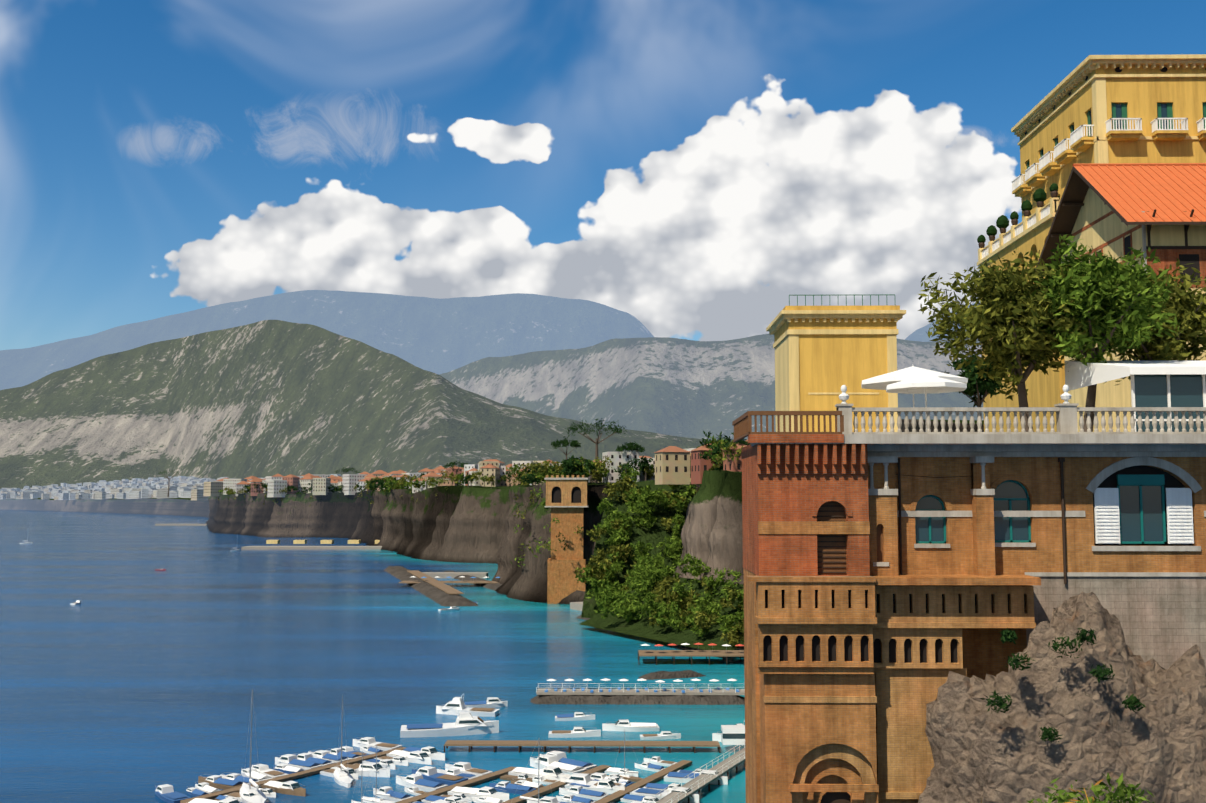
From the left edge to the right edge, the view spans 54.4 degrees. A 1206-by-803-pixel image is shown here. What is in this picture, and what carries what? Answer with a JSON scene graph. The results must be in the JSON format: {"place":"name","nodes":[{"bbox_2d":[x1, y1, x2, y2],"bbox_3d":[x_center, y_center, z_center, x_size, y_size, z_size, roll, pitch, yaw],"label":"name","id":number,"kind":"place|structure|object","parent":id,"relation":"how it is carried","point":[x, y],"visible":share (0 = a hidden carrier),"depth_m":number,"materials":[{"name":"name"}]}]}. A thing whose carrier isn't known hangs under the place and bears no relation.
{"place":"outdoors","nodes":[
{"label":"outdoors","id":0,"kind":"place"},
{"bbox_2d":[0,320,711,488],"bbox_3d":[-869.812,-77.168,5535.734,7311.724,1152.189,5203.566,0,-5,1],"label":"mountain","id":1,"kind":"structure","parent":0,"point":[262,399],"depth_m":6202.09,"materials":[{"name":"green plant"}]},
{"bbox_2d":[0,510,745,802],"bbox_3d":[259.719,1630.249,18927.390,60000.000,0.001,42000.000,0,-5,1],"label":"sea","id":2,"kind":"structure","parent":0,"point":[134,676],"depth_m":289.48,"materials":[{"name":"blue liquid"}]},
{"bbox_2d":[21,532,726,802],"bbox_3d":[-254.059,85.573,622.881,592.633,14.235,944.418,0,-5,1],"label":"grey harbour metal","id":3,"kind":"object","parent":2,"relation":"on","point":[251,708],"visible":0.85,"depth_m":162.46,"materials":[{"name":"grey metal"}]},
{"bbox_2d":[74,570,743,802],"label":"piers","id":4,"kind":"structure","parent":2,"relation":"on","point":[230,790],"depth_m":177.14,"materials":[{"name":"wood"}]},
{"bbox_2d":[384,566,477,606],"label":"pier","id":5,"kind":"structure","parent":2,"relation":"on","point":[434,593],"depth_m":507.92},
{"bbox_2d":[155,524,744,802],"bbox_3d":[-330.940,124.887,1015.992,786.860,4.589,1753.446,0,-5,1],"label":"harbour","id":6,"kind":"object","parent":2,"relation":"on","point":[578,606],"depth_m":207.22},
{"bbox_2d":[444,571,501,589],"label":"jetty rock","id":7,"kind":"object","parent":2,"relation":"on","point":[493,586],"visible":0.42,"depth_m":570.61,"materials":[{"name":"grey stone"}]},
{"bbox_2d":[530,695,744,704],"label":"breakwater rock","id":8,"kind":"object","parent":2,"relation":"on","point":[651,699],"visible":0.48,"depth_m":235.31,"materials":[{"name":"grey stone"}]},
{"bbox_2d":[639,670,705,679],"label":"breakwater rock","id":9,"kind":"object","parent":2,"relation":"in","point":[670,675],"visible":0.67,"depth_m":269.49,"materials":[{"name":"grey stone"}]},
{"bbox_2d":[19,542,744,802],"bbox_3d":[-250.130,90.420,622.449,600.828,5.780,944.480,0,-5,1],"label":"harbour boat","id":10,"kind":"object","parent":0,"point":[463,711],"visible":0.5,"depth_m":174.46,"materials":[{"name":"white plastic"}]},
{"bbox_2d":[155,602,699,802],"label":"boat hulls","id":11,"kind":"object","parent":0,"point":[426,780],"visible":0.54,"depth_m":166.74,"materials":[{"name":"white plastic"}]},
{"bbox_2d":[188,576,736,802],"bbox_3d":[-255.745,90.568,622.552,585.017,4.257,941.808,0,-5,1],"label":"boat canopies","id":12,"kind":"object","parent":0,"point":[257,775],"visible":0.9,"depth_m":171.21,"materials":[{"name":"fabric"}]},
{"bbox_2d":[218,435,743,637],"bbox_3d":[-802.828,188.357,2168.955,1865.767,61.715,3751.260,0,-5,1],"label":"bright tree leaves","id":13,"kind":"object","parent":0,"point":[607,594],"visible":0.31,"depth_m":377.48,"materials":[{"name":"green plant"}]},
{"bbox_2d":[0,290,979,389],"bbox_3d":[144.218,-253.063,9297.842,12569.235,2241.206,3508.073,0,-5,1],"label":"mountain","id":14,"kind":"structure","parent":0,"point":[438,336],"depth_m":10703.59,"materials":[{"name":"blue stone"}]},
{"bbox_2d":[0,419,983,603],"bbox_3d":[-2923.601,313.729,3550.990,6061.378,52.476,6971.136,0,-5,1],"label":"cliff terrain","id":15,"kind":"structure","parent":0,"point":[457,524],"depth_m":779.55,"materials":[{"name":"brown stone"}]},
{"bbox_2d":[266,540,379,543],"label":"beach huts","id":16,"kind":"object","parent":15,"relation":"on","point":[321,541],"visible":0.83,"depth_m":1032.44,"materials":[{"name":"beige paint"}]},
{"bbox_2d":[158,418,749,646],"bbox_3d":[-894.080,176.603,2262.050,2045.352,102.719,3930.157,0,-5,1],"label":"trees","id":17,"kind":"object","parent":15,"relation":"on","point":[600,557],"depth_m":480.58,"materials":[{"name":"green plant"}]},
{"bbox_2d":[547,507,585,603],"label":"tower","id":18,"kind":"structure","parent":15,"relation":"on","point":[562,581],"depth_m":464.00,"materials":[{"name":"stone"}]},
{"bbox_2d":[743,457,1205,802],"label":"building wall","id":19,"kind":"structure","parent":15,"relation":"on","point":[782,740],"depth_m":38.34,"materials":[{"name":"brown brick"}]},
{"bbox_2d":[766,310,905,431],"bbox_3d":[12.202,-0.648,61.998,6.267,7.439,6.267,0,-5,1],"label":"building trim","id":20,"kind":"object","parent":19,"relation":"on","point":[786,347],"visible":0.69,"depth_m":59.40,"materials":[{"name":"yellow paint"}]},
{"bbox_2d":[907,372,938,431],"bbox_3d":[11.761,0.193,42.680,2.778,2.530,2.778,3,-6,-33],"label":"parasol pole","id":21,"kind":"object","parent":19,"relation":"on","point":[925,398],"visible":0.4,"depth_m":42.70,"materials":[{"name":"metal"}]},
{"bbox_2d":[886,375,966,393],"bbox_3d":[11.761,-0.699,42.755,2.772,0.580,2.772,3,-6,-33],"label":"parasol canvas","id":22,"kind":"object","parent":21,"relation":"on","point":[942,385],"visible":0.97,"depth_m":42.20,"materials":[{"name":"white fabric"}]},
{"bbox_2d":[817,458,1066,802],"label":"dark villa wood","id":23,"kind":"object","parent":19,"relation":"attached to","point":[836,797],"visible":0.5,"depth_m":38.22,"materials":[{"name":"brown wood"}]},
{"bbox_2d":[941,353,1005,431],"bbox_3d":[19.168,0.169,60.974,3.729,5.645,3.558,0,-5,1],"label":"terrace tree","id":24,"kind":"object","parent":19,"relation":"on","point":[988,384],"depth_m":60.74,"materials":[{"name":"green plant"}]},
{"bbox_2d":[918,248,1107,431],"bbox_3d":[17.822,-2.256,51.509,8.207,8.990,7.800,0,-5,1],"label":"terrace tree","id":25,"kind":"object","parent":19,"relation":"on","point":[998,291],"depth_m":50.36,"materials":[{"name":"green plant"}]},
{"bbox_2d":[915,475,1165,543],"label":"windows","id":26,"kind":"structure","parent":19,"relation":"attached to","point":[1140,481],"depth_m":38.98,"materials":[{"name":"glass"}]},
{"bbox_2d":[1010,234,1180,431],"bbox_3d":[20.660,-2.581,49.379,6.384,9.261,6.520,0,-5,1],"label":"terrace tree","id":27,"kind":"object","parent":19,"relation":"on","point":[1098,285],"depth_m":48.12,"materials":[{"name":"green plant"}]},
{"bbox_2d":[1095,258,1205,385],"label":"terrace tree","id":28,"kind":"object","parent":19,"relation":"on","point":[1182,304],"depth_m":52.73,"materials":[{"name":"green plant"}]},
{"bbox_3d":[12.241,0.137,46.191,4.219,3.230,4.219,0,-5,1],"label":"white parasol","id":29,"kind":"object","parent":19,"relation":"on","visible":0},
{"bbox_2d":[861,366,967,389],"bbox_3d":[12.241,-1.013,46.288,3.973,0.762,3.973,-1,-5,12],"label":"parasol canvas","id":30,"kind":"object","parent":29,"relation":"on","point":[884,380],"visible":0.64,"depth_m":45.19,"materials":[{"name":"white fabric"}]},
{"bbox_2d":[38,419,983,499],"bbox_3d":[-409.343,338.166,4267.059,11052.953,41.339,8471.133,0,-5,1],"label":"plateau terrain","id":31,"kind":"structure","parent":0,"point":[509,487],"depth_m":783.23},
{"bbox_2d":[0,448,741,499],"bbox_3d":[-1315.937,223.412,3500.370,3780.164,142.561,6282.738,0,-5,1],"label":"town buildings","id":32,"kind":"structure","parent":31,"relation":"on","point":[673,477],"depth_m":1295.69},
{"bbox_2d":[217,440,747,484],"bbox_3d":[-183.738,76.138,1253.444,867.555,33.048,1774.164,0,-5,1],"label":"town roofs","id":33,"kind":"structure","parent":32,"relation":"on","point":[439,469],"depth_m":1220.74,"materials":[{"name":"tile"}]},
{"bbox_2d":[2,452,739,498],"bbox_3d":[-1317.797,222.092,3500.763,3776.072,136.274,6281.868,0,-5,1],"label":"town windows","id":34,"kind":"structure","parent":31,"relation":"on","point":[635,457],"depth_m":1312.82,"materials":[{"name":"glass"}]},
{"bbox_2d":[980,65,1205,431],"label":"yellow hotel","id":35,"kind":"structure","parent":31,"relation":"on","point":[1143,97],"depth_m":88.95,"materials":[{"name":"yellow paint"}]},
{"bbox_2d":[978,191,1057,247],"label":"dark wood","id":36,"kind":"object","parent":35,"relation":"on","point":[1054,194],"visible":0.85,"depth_m":92.79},
{"bbox_2d":[977,183,1057,242],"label":"topiary bushes","id":37,"kind":"object","parent":36,"relation":"in","point":[1039,194],"visible":0.79,"depth_m":92.83,"materials":[{"name":"green plant"}]},
{"bbox_2d":[977,54,1205,265],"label":"building trim","id":38,"kind":"structure","parent":35,"relation":"attached to","point":[1081,71],"depth_m":88.92,"materials":[{"name":"beige paint"}]},
{"bbox_2d":[982,67,1205,265],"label":"balcony balustrade","id":39,"kind":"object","parent":35,"relation":"attached to","point":[1059,148],"depth_m":89.08,"materials":[{"name":"white stone"}]},
{"bbox_2d":[1061,188,1205,431],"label":"house wall","id":40,"kind":"structure","parent":31,"relation":"on","point":[1101,232],"depth_m":74.18,"materials":[{"name":"beige paint"}]},
{"bbox_2d":[1035,166,1205,274],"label":"dark chalet wood","id":41,"kind":"object","parent":40,"relation":"attached to","point":[1077,187],"visible":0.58,"depth_m":78.67,"materials":[{"name":"brown wood"}]},
{"bbox_2d":[1073,163,1205,221],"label":"roof","id":42,"kind":"structure","parent":40,"relation":"attached to","point":[1168,192],"depth_m":73.19,"materials":[{"name":"orange tile"}]},
{"bbox_2d":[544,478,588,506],"bbox_3d":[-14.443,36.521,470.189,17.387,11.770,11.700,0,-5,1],"label":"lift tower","id":43,"kind":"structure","parent":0,"point":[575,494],"depth_m":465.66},
{"bbox_2d":[546,475,587,505],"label":"tower openings","id":44,"kind":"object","parent":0,"point":[566,487],"visible":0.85,"depth_m":464.97,"materials":[{"name":"beige stone"}]},
{"bbox_2d":[403,583,744,802],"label":"dark wood","id":45,"kind":"object","parent":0,"point":[520,747],"visible":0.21,"depth_m":189.76,"materials":[{"name":"brown wood"}]},
{"bbox_2d":[421,577,738,692],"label":"beach umbrellas","id":46,"kind":"object","parent":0,"point":[655,690],"visible":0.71,"depth_m":238.55},
{"bbox_2d":[0,0,1205,349],"label":"sky","id":47,"kind":"structure","parent":0,"point":[688,169],"materials":[{"name":"blue"}]},
{"bbox_2d":[581,480,692,617],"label":"ravine slope terrain","id":48,"kind":"structure","parent":0,"point":[656,534],"depth_m":420.81,"materials":[{"name":"green plant"}]},
{"bbox_2d":[579,576,743,649],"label":"grassy vegetated slope","id":49,"kind":"structure","parent":0,"point":[640,627],"depth_m":338.43,"materials":[{"name":"green plant"}]},
{"bbox_2d":[654,643,743,645],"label":"beach umbrellas","id":50,"kind":"object","parent":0,"point":[672,644],"visible":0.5,"depth_m":295.09},
{"bbox_2d":[439,334,983,440],"bbox_3d":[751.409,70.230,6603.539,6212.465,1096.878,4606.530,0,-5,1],"label":"mountain","id":51,"kind":"structure","parent":0,"point":[678,387],"depth_m":6321.35,"materials":[{"name":"grey stone"}]},
{"bbox_2d":[774,305,899,431],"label":"yellow tower","id":52,"kind":"structure","parent":0,"point":[835,363],"depth_m":59.41,"materials":[{"name":"yellow paint"}]},
{"bbox_2d":[789,294,895,305],"bbox_3d":[12.165,-5.145,59.648,5.397,0.590,0.030,0,-5,1],"label":"railing","id":53,"kind":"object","parent":52,"relation":"on","point":[829,295],"visible":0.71,"depth_m":59.65,"materials":[{"name":"grey metal"}]},
{"bbox_2d":[763,585,1035,802],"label":"building wall","id":54,"kind":"structure","parent":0,"point":[906,693],"depth_m":37.84,"materials":[{"name":"stone"}]},
{"bbox_2d":[732,385,1205,662],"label":"villa","id":55,"kind":"object","parent":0,"point":[1066,439],"depth_m":38.59,"materials":[{"name":"brown brick"}]},
{"bbox_2d":[981,779,1102,802],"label":"dry plant leaves","id":56,"kind":"object","parent":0,"point":[1098,782],"visible":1,"depth_m":5.04,"materials":[{"name":"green plant"}]},
{"bbox_2d":[1026,773,1154,802],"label":"bush leaves","id":57,"kind":"object","parent":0,"point":[1120,792],"visible":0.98,"depth_m":28.30,"materials":[{"name":"green plant"}]},
{"bbox_2d":[1026,576,1205,668],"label":"retaining wall","id":58,"kind":"structure","parent":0,"point":[1162,620],"depth_m":38.54,"materials":[{"name":"grey concrete"}]},
{"bbox_2d":[1064,361,1205,390],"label":"awning","id":59,"kind":"object","parent":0,"point":[1079,375],"visible":0.89,"depth_m":47.33,"materials":[{"name":"white fabric"}]},
{"bbox_2d":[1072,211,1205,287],"bbox_3d":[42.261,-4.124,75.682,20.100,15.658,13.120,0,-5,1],"label":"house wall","id":60,"kind":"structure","parent":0,"point":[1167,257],"depth_m":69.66,"materials":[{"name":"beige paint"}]},
{"bbox_2d":[1130,374,1205,431],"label":"veranda","id":61,"kind":"object","parent":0,"point":[1186,390],"depth_m":45.09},
{"bbox_3d":[14.761,19.727,33.960,13.898,12.766,5.820,0,-5,1],"label":"low rock","id":62,"kind":"object","parent":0,"visible":0},
{"bbox_2d":[918,591,1205,802],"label":"foreground rock","id":63,"kind":"object","parent":62,"relation":"on","point":[1155,746],"visible":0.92,"depth_m":34.56,"materials":[{"name":"grey stone"}]},
{"bbox_2d":[979,627,1144,742],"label":"shrub leaves","id":64,"kind":"object","parent":63,"relation":"on","point":[1132,702],"visible":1,"depth_m":33.74,"materials":[{"name":"green plant"}]}
]}

